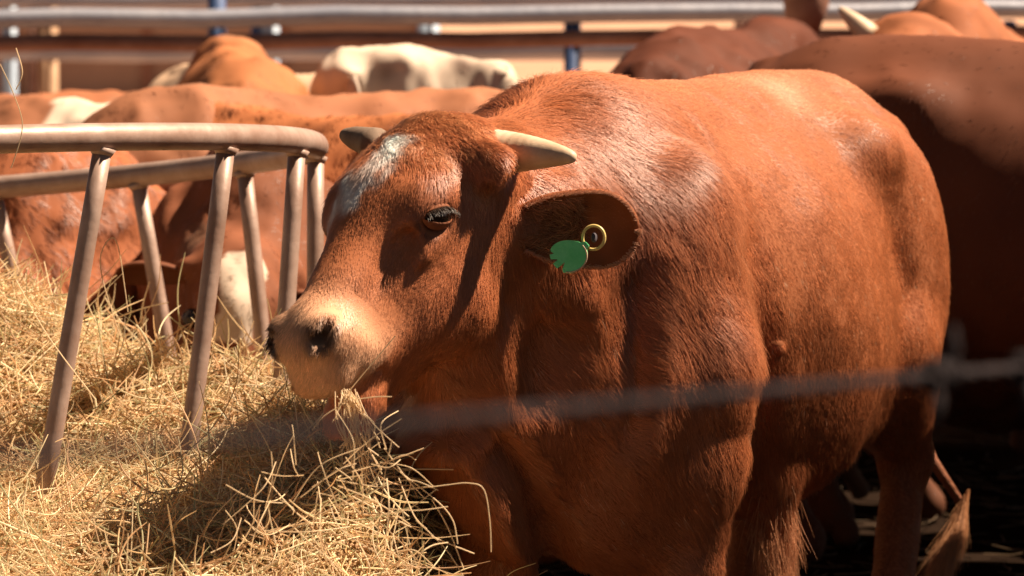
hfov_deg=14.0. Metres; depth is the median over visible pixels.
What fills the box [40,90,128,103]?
cow
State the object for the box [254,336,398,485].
hay wisp
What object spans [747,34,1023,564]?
cow
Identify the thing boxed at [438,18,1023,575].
ground
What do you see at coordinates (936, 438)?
straw litter
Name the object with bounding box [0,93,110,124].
cow
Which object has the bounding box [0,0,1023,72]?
yard fence
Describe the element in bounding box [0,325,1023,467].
barbed wire
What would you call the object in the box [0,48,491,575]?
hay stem
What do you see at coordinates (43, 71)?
yard fence
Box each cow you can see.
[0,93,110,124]
[0,151,165,352]
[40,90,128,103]
[83,83,504,191]
[114,150,333,399]
[148,64,315,91]
[176,35,309,94]
[212,101,563,567]
[309,44,517,95]
[609,15,818,79]
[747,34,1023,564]
[783,0,828,33]
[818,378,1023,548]
[838,0,1023,460]
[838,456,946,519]
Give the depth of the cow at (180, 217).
9.03 m
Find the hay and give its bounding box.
[0,208,547,575]
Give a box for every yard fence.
[0,0,920,94]
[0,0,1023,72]
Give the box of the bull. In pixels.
[262,66,970,575]
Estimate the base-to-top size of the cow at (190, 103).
1.096 m
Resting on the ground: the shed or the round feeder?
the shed
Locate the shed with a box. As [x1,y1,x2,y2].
[0,7,416,94]
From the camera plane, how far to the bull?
7.11 m
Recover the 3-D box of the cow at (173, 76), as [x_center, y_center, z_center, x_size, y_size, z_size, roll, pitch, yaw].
[-0.794,-0.115,12.252,2.162,1.093,0.618,4,6,45]
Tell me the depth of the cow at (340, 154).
9.62 m
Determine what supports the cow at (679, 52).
on the ground
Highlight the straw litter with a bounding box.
[538,424,1023,575]
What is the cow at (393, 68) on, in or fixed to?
on the ground
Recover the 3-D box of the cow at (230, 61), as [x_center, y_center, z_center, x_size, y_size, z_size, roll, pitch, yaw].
[-0.794,-0.129,11.882,0.610,1.180,2.335,0,4,-6]
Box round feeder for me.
[0,123,328,514]
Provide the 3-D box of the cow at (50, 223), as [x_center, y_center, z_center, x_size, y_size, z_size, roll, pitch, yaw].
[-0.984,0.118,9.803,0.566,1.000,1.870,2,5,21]
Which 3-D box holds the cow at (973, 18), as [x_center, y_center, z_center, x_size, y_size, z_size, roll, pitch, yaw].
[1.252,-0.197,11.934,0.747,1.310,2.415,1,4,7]
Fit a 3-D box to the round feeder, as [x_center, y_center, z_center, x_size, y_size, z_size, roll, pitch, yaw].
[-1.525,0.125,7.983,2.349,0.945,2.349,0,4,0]
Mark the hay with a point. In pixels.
(162, 511)
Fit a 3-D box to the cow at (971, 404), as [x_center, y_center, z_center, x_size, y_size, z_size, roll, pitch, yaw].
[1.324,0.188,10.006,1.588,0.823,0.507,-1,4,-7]

